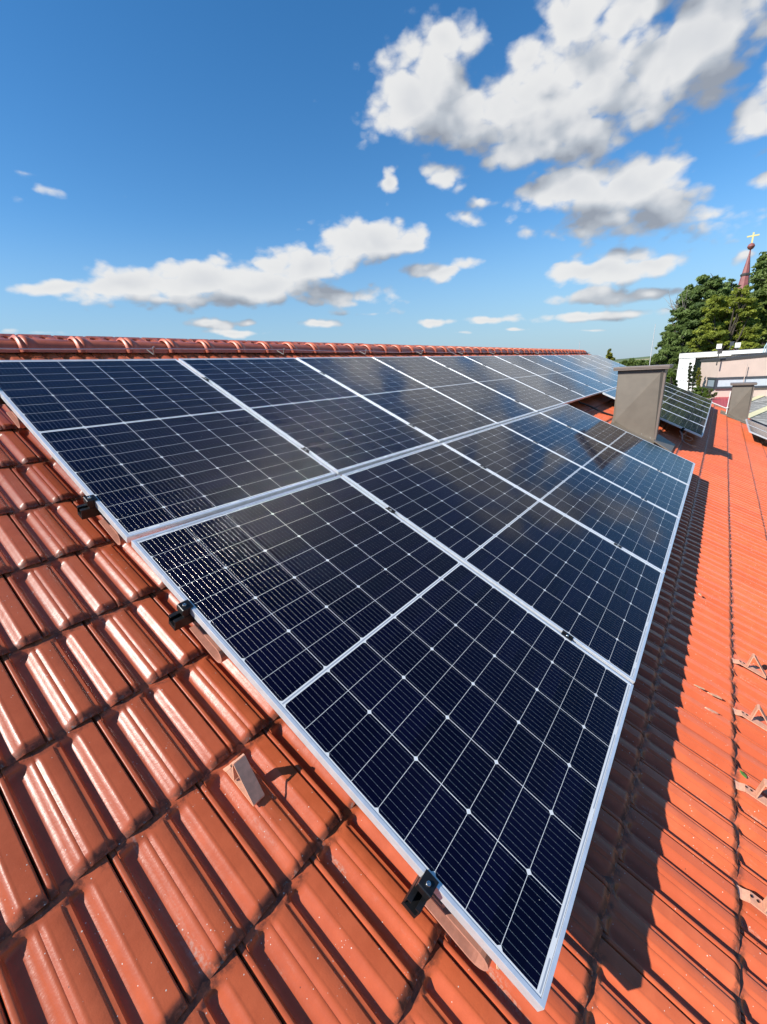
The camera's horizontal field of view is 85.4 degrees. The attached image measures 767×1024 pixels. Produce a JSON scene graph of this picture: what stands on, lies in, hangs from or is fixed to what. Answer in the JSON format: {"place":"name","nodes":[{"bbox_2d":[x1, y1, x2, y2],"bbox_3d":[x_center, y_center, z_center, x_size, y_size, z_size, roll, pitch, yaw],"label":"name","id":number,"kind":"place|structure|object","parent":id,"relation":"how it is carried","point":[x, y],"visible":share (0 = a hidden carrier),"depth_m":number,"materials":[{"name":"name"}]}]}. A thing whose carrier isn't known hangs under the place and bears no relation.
{"place":"outdoors","nodes":[
{"label":"outdoors","id":0,"kind":"place"},
{"bbox_2d":[0,0,766,358],"label":"sky","id":1,"kind":"structure","parent":0,"point":[543,174],"materials":[{"name":"blue"}]},
{"bbox_2d":[614,356,652,362],"bbox_3d":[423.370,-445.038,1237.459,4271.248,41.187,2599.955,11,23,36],"label":"hills","id":2,"kind":"structure","parent":0,"point":[637,358],"depth_m":1167.14,"materials":[{"name":"green plant"}]},
{"bbox_2d":[716,350,722,364],"bbox_3d":[27.436,-12.620,34.034,0.320,1.180,0.200,11,23,36],"label":"wall lamp","id":3,"kind":"object","parent":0,"point":[719,352],"visible":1,"depth_m":33.90,"materials":[{"name":"grey metal"}]},
{"bbox_2d":[700,353,766,398],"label":"pink house","id":4,"kind":"structure","parent":0,"point":[722,375],"depth_m":34.17,"materials":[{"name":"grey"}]},
{"bbox_2d":[704,376,766,388],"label":"window","id":5,"kind":"structure","parent":4,"relation":"in","point":[712,382],"depth_m":34.40,"materials":[{"name":"grey glass"}]},
{"bbox_2d":[733,232,759,349],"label":"church","id":6,"kind":"structure","parent":0,"point":[745,277],"depth_m":81.73,"materials":[{"name":"red metal"}]},
{"label":"ground","id":7,"kind":"structure","parent":0,"visible":0},
{"bbox_2d":[0,334,766,1023],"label":"house","id":8,"kind":"structure","parent":7,"relation":"on","point":[156,866],"depth_m":1.19,"materials":[{"name":"ceramic"}]},
{"bbox_2d":[77,504,101,519],"bbox_3d":[3.376,-2.125,7.258,0.040,0.044,15.086,36,36,24],"label":"mounting rail","id":9,"kind":"object","parent":8,"relation":"attached to","point":[84,511],"visible":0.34,"depth_m":1.68,"materials":[{"name":"metal"}]},
{"bbox_2d":[83,494,97,508],"bbox_3d":[-1.181,-0.044,1.678,0.037,0.043,0.038,36,36,24],"label":"end clamp","id":10,"kind":"object","parent":9,"relation":"attached to","point":[89,500],"visible":1,"depth_m":1.67,"materials":[{"name":"metal"}]},
{"bbox_2d":[99,515,126,544],"bbox_3d":[-1.124,0.047,1.730,0.205,0.103,0.040,36,36,24],"label":"roof hook","id":11,"kind":"object","parent":9,"relation":"attached to","point":[114,534],"visible":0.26,"depth_m":1.73,"materials":[{"name":"silver metal"}]},
{"bbox_2d":[0,359,335,542],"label":"solar panel","id":12,"kind":"object","parent":9,"relation":"on","point":[138,448],"visible":0.91,"depth_m":2.17,"materials":[{"name":"glass"}]},
{"bbox_2d":[178,358,437,475],"bbox_3d":[-0.558,-0.839,3.197,1.722,0.031,1.134,36,36,24],"label":"solar panel","id":13,"kind":"object","parent":9,"relation":"on","point":[334,426],"visible":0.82,"depth_m":3.07,"materials":[{"name":"glass"}]},
{"bbox_2d":[372,356,536,424],"bbox_3d":[0.848,-1.489,4.909,1.722,0.030,1.134,36,36,24],"label":"solar panel","id":14,"kind":"object","parent":9,"relation":"on","point":[493,405],"visible":0.79,"depth_m":4.83,"materials":[{"name":"glass"}]},
{"bbox_2d":[591,355,623,366],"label":"solar panel","id":15,"kind":"object","parent":9,"relation":"on","point":[608,360],"visible":0.42,"depth_m":12.73,"materials":[{"name":"glass"}]},
{"bbox_2d":[169,611,195,630],"bbox_3d":[1.076,-0.455,3.559,0.040,0.044,5.854,36,36,24],"label":"mounting rail","id":16,"kind":"object","parent":8,"relation":"attached to","point":[177,620],"visible":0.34,"depth_m":1.40,"materials":[{"name":"metal"}]},
{"bbox_2d":[177,599,193,616],"bbox_3d":[-0.668,0.324,1.400,0.037,0.043,0.038,36,36,24],"label":"end clamp","id":17,"kind":"object","parent":16,"relation":"attached to","point":[184,607],"visible":1,"depth_m":1.39,"materials":[{"name":"metal"}]},
{"bbox_2d":[189,621,227,662],"bbox_3d":[-0.602,0.425,1.442,0.205,0.103,0.040,36,36,24],"label":"roof hook","id":18,"kind":"object","parent":16,"relation":"attached to","point":[210,645],"visible":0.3,"depth_m":1.44,"materials":[{"name":"silver metal"}]},
{"bbox_2d":[385,507,395,513],"bbox_3d":[0.034,0.000,2.255,0.050,0.034,0.033,36,36,24],"label":"clamp","id":19,"kind":"object","parent":16,"relation":"attached to","point":[390,509],"visible":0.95,"depth_m":2.25,"materials":[{"name":"metal"}]},
{"bbox_2d":[342,443,664,683],"bbox_3d":[0.739,0.092,2.491,1.722,0.031,1.134,36,36,24],"label":"solar panel","id":20,"kind":"object","parent":16,"relation":"on","point":[592,593],"visible":0.85,"depth_m":2.34,"materials":[{"name":"glass"}]},
{"bbox_2d":[442,424,679,572],"bbox_3d":[1.442,-0.234,3.346,1.722,0.032,1.134,36,36,24],"label":"solar panel","id":21,"kind":"object","parent":16,"relation":"on","point":[636,526],"visible":0.82,"depth_m":3.23,"materials":[{"name":"glass"}]},
{"bbox_2d":[539,404,694,484],"bbox_3d":[2.848,-0.884,5.055,1.722,0.030,1.134,36,36,24],"label":"solar panel","id":22,"kind":"object","parent":16,"relation":"on","point":[673,465],"visible":0.83,"depth_m":4.98,"materials":[{"name":"glass"}]},
{"bbox_2d":[223,754,264,806],"bbox_3d":[-0.399,0.745,1.178,0.158,0.100,0.037,36,36,24],"label":"snow guard","id":23,"kind":"object","parent":8,"relation":"on","point":[239,772],"visible":1,"depth_m":1.16,"materials":[{"name":"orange metal"}]},
{"bbox_2d":[0,348,589,352],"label":"lightning wire","id":24,"kind":"object","parent":8,"relation":"attached to","point":[213,349],"visible":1,"depth_m":3.57,"materials":[{"name":"silver metal"}]},
{"bbox_2d":[401,875,426,918],"bbox_3d":[1.846,0.099,3.138,0.040,0.044,5.852,36,36,24],"label":"mounting rail","id":25,"kind":"object","parent":8,"relation":"attached to","point":[414,901],"visible":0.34,"depth_m":0.98,"materials":[{"name":"metal"}]},
{"bbox_2d":[131,475,633,1011],"bbox_3d":[0.035,0.419,1.636,1.722,0.032,1.134,36,36,24],"label":"solar panel","id":26,"kind":"object","parent":25,"relation":"on","point":[451,721],"visible":1,"depth_m":1.40,"materials":[{"name":"glass"}]},
{"bbox_2d":[414,869,438,900],"bbox_3d":[0.101,0.878,0.979,0.037,0.043,0.038,36,36,24],"label":"end clamp","id":27,"kind":"object","parent":25,"relation":"attached to","point":[426,884],"visible":1,"depth_m":0.97,"materials":[{"name":"black metal"}]},
{"bbox_2d":[425,893,491,970],"bbox_3d":[0.183,0.991,1.012,0.205,0.103,0.040,36,36,24],"label":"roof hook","id":28,"kind":"object","parent":25,"relation":"attached to","point":[475,953],"visible":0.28,"depth_m":1.01,"materials":[{"name":"silver metal"}]},
{"bbox_2d":[561,630,573,640],"bbox_3d":[0.803,0.554,1.834,0.050,0.034,0.033,36,36,24],"label":"clamp","id":29,"kind":"object","parent":25,"relation":"attached to","point":[566,635],"visible":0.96,"depth_m":1.83,"materials":[{"name":"metal"}]},
{"bbox_2d":[501,413,688,517],"bbox_3d":[2.145,-0.558,4.200,1.722,0.030,1.134,36,36,24],"label":"solar panel","id":30,"kind":"object","parent":25,"relation":"on","point":[659,489],"visible":0.82,"depth_m":4.11,"materials":[{"name":"glass"}]},
{"bbox_2d":[578,400,612,415],"bbox_3d":[3.614,-1.680,6.880,0.999,0.444,0.090,-1,19,8],"label":"cable","id":31,"kind":"object","parent":8,"relation":"on","point":[595,408],"visible":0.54,"depth_m":6.90,"materials":[{"name":"black rubber"}]},
{"bbox_2d":[611,364,674,451],"bbox_3d":[3.927,-1.567,6.253,0.877,1.203,0.670,11,23,36],"label":"chimney","id":32,"kind":"object","parent":8,"relation":"on","point":[638,399],"visible":0.87,"depth_m":6.09,"materials":[{"name":"concrete"}]},
{"bbox_2d":[649,324,655,364],"bbox_3d":[4.022,-2.006,6.336,0.020,1.570,0.013,-13,21,-27],"label":"lightning rod","id":33,"kind":"object","parent":8,"relation":"on","point":[652,345],"visible":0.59,"depth_m":6.18,"materials":[{"name":"metal"}]},
{"bbox_2d":[679,431,695,446],"bbox_3d":[4.938,-1.194,6.823,0.170,0.238,0.357,-7,19,-12],"label":"cable","id":34,"kind":"object","parent":8,"relation":"on","point":[684,441],"visible":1,"depth_m":6.78,"materials":[{"name":"black rubber"}]},
{"bbox_2d":[720,382,756,423],"bbox_3d":[9.864,-2.963,11.480,0.835,1.158,0.670,11,23,36],"label":"chimney","id":35,"kind":"object","parent":8,"relation":"on","point":[741,396],"visible":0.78,"depth_m":11.30,"materials":[{"name":"concrete"}]},
{"bbox_2d":[731,653,766,678],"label":"snow guard","id":36,"kind":"object","parent":8,"relation":"on","point":[749,667],"visible":1,"depth_m":2.30,"materials":[{"name":"orange metal"}]},
{"bbox_2d":[732,704,766,730],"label":"snow guard","id":37,"kind":"object","parent":8,"relation":"on","point":[751,718],"visible":0.99,"depth_m":1.97,"materials":[{"name":"orange metal"}]},
{"bbox_2d":[734,778,766,805],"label":"snow guard","id":38,"kind":"object","parent":8,"relation":"on","point":[757,795],"visible":1,"depth_m":1.64,"materials":[{"name":"orange metal"}]},
{"bbox_2d":[736,884,766,915],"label":"snow guard","id":39,"kind":"object","parent":8,"relation":"on","point":[758,903],"visible":1,"depth_m":1.32,"materials":[{"name":"orange metal"}]},
{"bbox_3d":[2.585,-2.695,7.691,0.040,0.044,15.088,36,36,24],"label":"mounting rail","id":40,"kind":"object","parent":8,"relation":"attached to","visible":0},
{"bbox_2d":[5,404,25,427],"bbox_3d":[-1.909,-0.519,2.160,0.205,0.103,0.040,36,36,24],"label":"roof hook","id":41,"kind":"object","parent":40,"relation":"attached to","point":[16,420],"visible":0.27,"depth_m":2.16,"materials":[{"name":"silver metal"}]},
{"bbox_2d":[296,357,497,443],"bbox_3d":[0.145,-1.165,4.053,1.722,0.030,1.134,36,36,24],"label":"solar panel","id":42,"kind":"object","parent":40,"relation":"on","point":[432,413],"visible":0.79,"depth_m":3.95,"materials":[{"name":"glass"}]},
{"bbox_2d":[425,356,563,412],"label":"solar panel","id":43,"kind":"object","parent":40,"relation":"on","point":[520,392],"visible":0.79,"depth_m":5.69,"materials":[{"name":"glass"}]},
{"bbox_2d":[465,356,584,403],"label":"solar panel","id":44,"kind":"object","parent":40,"relation":"on","point":[538,383],"visible":0.86,"depth_m":6.55,"materials":[{"name":"glass"}]},
{"bbox_2d":[496,355,600,397],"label":"solar panel","id":45,"kind":"object","parent":40,"relation":"on","point":[586,391],"visible":0.89,"depth_m":7.41,"materials":[{"name":"glass"}]},
{"bbox_2d":[521,355,613,392],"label":"solar panel","id":46,"kind":"object","parent":40,"relation":"on","point":[573,375],"visible":0.81,"depth_m":8.28,"materials":[{"name":"glass"}]},
{"bbox_2d":[538,355,616,388],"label":"solar panel","id":47,"kind":"object","parent":40,"relation":"on","point":[585,372],"visible":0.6,"depth_m":9.15,"materials":[{"name":"glass"}]},
{"bbox_2d":[555,355,617,380],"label":"solar panel","id":48,"kind":"object","parent":40,"relation":"on","point":[591,367],"visible":0.53,"depth_m":10.06,"materials":[{"name":"glass"}]},
{"bbox_2d":[569,355,617,375],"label":"solar panel","id":49,"kind":"object","parent":40,"relation":"on","point":[594,363],"visible":0.51,"depth_m":10.94,"materials":[{"name":"glass"}]},
{"bbox_2d":[580,355,617,368],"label":"solar panel","id":50,"kind":"object","parent":40,"relation":"on","point":[602,362],"visible":0.44,"depth_m":11.88,"materials":[{"name":"glass"}]},
{"bbox_3d":[7.111,-2.338,9.542,0.040,0.044,7.030,36,36,24],"label":"rail","id":51,"kind":"object","parent":8,"relation":"attached to","visible":0},
{"bbox_2d":[602,389,704,437],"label":"solar panel","id":52,"kind":"object","parent":51,"relation":"on","point":[681,422],"visible":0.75,"depth_m":7.40,"materials":[{"name":"glass"}]},
{"bbox_2d":[663,395,708,418],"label":"solar panel","id":53,"kind":"object","parent":51,"relation":"on","point":[686,407],"visible":0.5,"depth_m":9.14,"materials":[{"name":"glass"}]},
{"bbox_2d":[664,390,709,413],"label":"solar panel","id":54,"kind":"object","parent":51,"relation":"attached to","point":[687,401],"visible":0.5,"depth_m":10.02,"materials":[{"name":"glass"}]},
{"bbox_2d":[665,382,711,403],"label":"solar panel","id":55,"kind":"object","parent":51,"relation":"on","point":[688,393],"visible":0.53,"depth_m":11.78,"materials":[{"name":"glass"}]},
{"bbox_3d":[6.348,-2.895,9.970,0.040,0.044,7.010,36,36,24],"label":"rail","id":56,"kind":"object","parent":8,"relation":"attached to","visible":0},
{"bbox_2d":[615,388,706,426],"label":"solar panel","id":57,"kind":"object","parent":56,"relation":"on","point":[699,420],"visible":0.5,"depth_m":8.27,"materials":[{"name":"glass"}]},
{"bbox_2d":[665,386,710,407],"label":"solar panel","id":58,"kind":"object","parent":56,"relation":"on","point":[690,398],"visible":0.53,"depth_m":10.89,"materials":[{"name":"glass"}]},
{"bbox_3d":[9.649,-1.295,9.323,0.040,0.044,2.390,36,36,24],"label":"rail","id":59,"kind":"object","parent":8,"relation":"attached to","visible":0},
{"bbox_2d":[747,425,766,439],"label":"solar panel","id":60,"kind":"object","parent":59,"relation":"attached to","point":[757,432],"visible":1,"depth_m":9.24,"materials":[{"name":"glass"}]},
{"bbox_3d":[8.908,-1.829,9.729,0.040,0.044,2.390,36,36,24],"label":"rail","id":61,"kind":"object","parent":8,"relation":"attached to","visible":0},
{"bbox_2d":[745,419,766,431],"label":"solar panel","id":62,"kind":"object","parent":61,"relation":"attached to","point":[756,425],"visible":0.93,"depth_m":10.19,"materials":[{"name":"glass"}]},
{"bbox_2d":[605,349,614,360],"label":"spruce tree","id":63,"kind":"object","parent":7,"relation":"on","point":[609,355],"visible":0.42,"depth_m":58.14,"materials":[{"name":"green plant"}]},
{"bbox_2d":[620,360,627,365],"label":"tree","id":64,"kind":"object","parent":7,"relation":"on","point":[624,362],"visible":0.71,"depth_m":131.47,"materials":[{"name":"green plant"}]},
{"bbox_2d":[626,358,637,365],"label":"tree","id":65,"kind":"object","parent":7,"relation":"on","point":[632,362],"visible":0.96,"depth_m":122.36,"materials":[{"name":"green plant"}]},
{"bbox_2d":[637,359,645,365],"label":"tree","id":66,"kind":"object","parent":7,"relation":"on","point":[641,362],"visible":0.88,"depth_m":133.61,"materials":[{"name":"green plant"}]},
{"bbox_2d":[642,345,685,381],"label":"wood edge tree","id":67,"kind":"object","parent":7,"relation":"on","point":[666,355],"visible":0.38,"depth_m":49.01,"materials":[{"name":"green plant"}]},
{"bbox_2d":[666,372,677,386],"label":"garden shrub","id":68,"kind":"object","parent":7,"relation":"on","point":[669,377],"visible":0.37,"depth_m":40.06,"materials":[{"name":"green plant"}]},
{"bbox_2d":[663,289,688,344],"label":"dead tree","id":69,"kind":"object","parent":7,"relation":"on","point":[676,305],"visible":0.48,"depth_m":55.34,"materials":[{"name":"grey plant"}]},
{"bbox_2d":[687,362,692,391],"bbox_3d":[28.857,-9.790,39.905,0.598,8.692,0.582,11,23,36],"label":"columnar conifer","id":70,"kind":"object","parent":7,"relation":"on","point":[690,366],"visible":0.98,"depth_m":38.88,"materials":[{"name":"green plant"}]},
{"bbox_2d":[655,274,730,363],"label":"ash tree","id":71,"kind":"object","parent":7,"relation":"on","point":[691,317],"visible":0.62,"depth_m":53.95,"materials":[{"name":"green plant"}]},
{"bbox_2d":[691,365,695,391],"bbox_3d":[27.981,-9.079,38.242,0.529,8.492,0.531,11,23,36],"label":"columnar conifer","id":72,"kind":"object","parent":7,"relation":"on","point":[694,375],"visible":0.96,"depth_m":37.20,"materials":[{"name":"green plant"}]},
{"bbox_2d":[695,368,702,386],"bbox_3d":[27.720,-8.643,37.355,0.560,8.246,0.598,11,23,36],"label":"columnar conifer","id":73,"kind":"object","parent":7,"relation":"on","point":[698,376],"visible":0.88,"depth_m":36.28,"materials":[{"name":"green plant"}]},
{"bbox_2d":[691,386,710,397],"bbox_3d":[26.129,-7.044,34.959,1.087,6.906,1.709,-11,20,-23],"label":"garden shrub","id":74,"kind":"object","parent":7,"relation":"on","point":[699,390],"visible":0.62,"depth_m":33.79,"materials":[{"name":"green plant"}]},
{"bbox_2d":[705,388,717,399],"bbox_3d":[26.155,-6.625,33.971,1.215,6.733,0.678,-9,19,-16],"label":"thin shrub","id":75,"kind":"object","parent":7,"relation":"on","point":[709,396],"visible":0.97,"depth_m":32.93,"materials":[{"name":"green plant"}]},
{"bbox_2d":[709,397,729,406],"bbox_3d":[25.884,-5.704,32.523,2.428,5.730,23.831,11,23,36],"label":"red roofed annex","id":76,"kind":"object","parent":7,"relation":"on","point":[722,401],"visible":0.12,"depth_m":32.10,"materials":[{"name":"metal"}]},
{"bbox_2d":[676,348,765,390],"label":"white house","id":77,"kind":"structure","parent":7,"relation":"on","point":[693,358],"depth_m":43.31,"materials":[{"name":"grey paint"}]},
{"bbox_2d":[695,358,711,373],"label":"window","id":78,"kind":"structure","parent":77,"relation":"in","point":[698,364],"depth_m":43.86,"materials":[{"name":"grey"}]},
{"bbox_2d":[716,344,721,356],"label":"floodlight","id":79,"kind":"object","parent":77,"relation":"on","point":[719,347],"visible":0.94,"depth_m":42.33,"materials":[{"name":"grey metal"}]},
{"bbox_2d":[686,285,766,351],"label":"maple tree","id":80,"kind":"object","parent":7,"relation":"on","point":[727,327],"visible":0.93,"depth_m":47.31,"materials":[{"name":"green plant"}]},
{"bbox_2d":[724,278,758,307],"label":"young ash tree","id":81,"kind":"object","parent":7,"relation":"on","point":[733,285],"visible":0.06,"depth_m":58.94,"materials":[{"name":"green plant"}]},
{"bbox_2d":[731,352,766,356],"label":"pink house","id":82,"kind":"structure","parent":7,"relation":"on","point":[745,354],"depth_m":37.77,"materials":[{"name":"grey paint"}]},
{"bbox_2d":[735,342,740,349],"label":"floodlight","id":83,"kind":"object","parent":82,"relation":"on","point":[737,346],"visible":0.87,"depth_m":41.46,"materials":[{"name":"grey"}]},
{"bbox_2d":[748,251,766,348],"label":"lime tree","id":84,"kind":"object","parent":7,"relation":"on","point":[758,278],"visible":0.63,"depth_m":53.67,"materials":[{"name":"green plant"}]},
{"bbox_2d":[748,396,766,424],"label":"gravel roofed annex","id":85,"kind":"object","parent":7,"relation":"on","point":[758,410],"visible":0.04,"depth_m":25.84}
]}

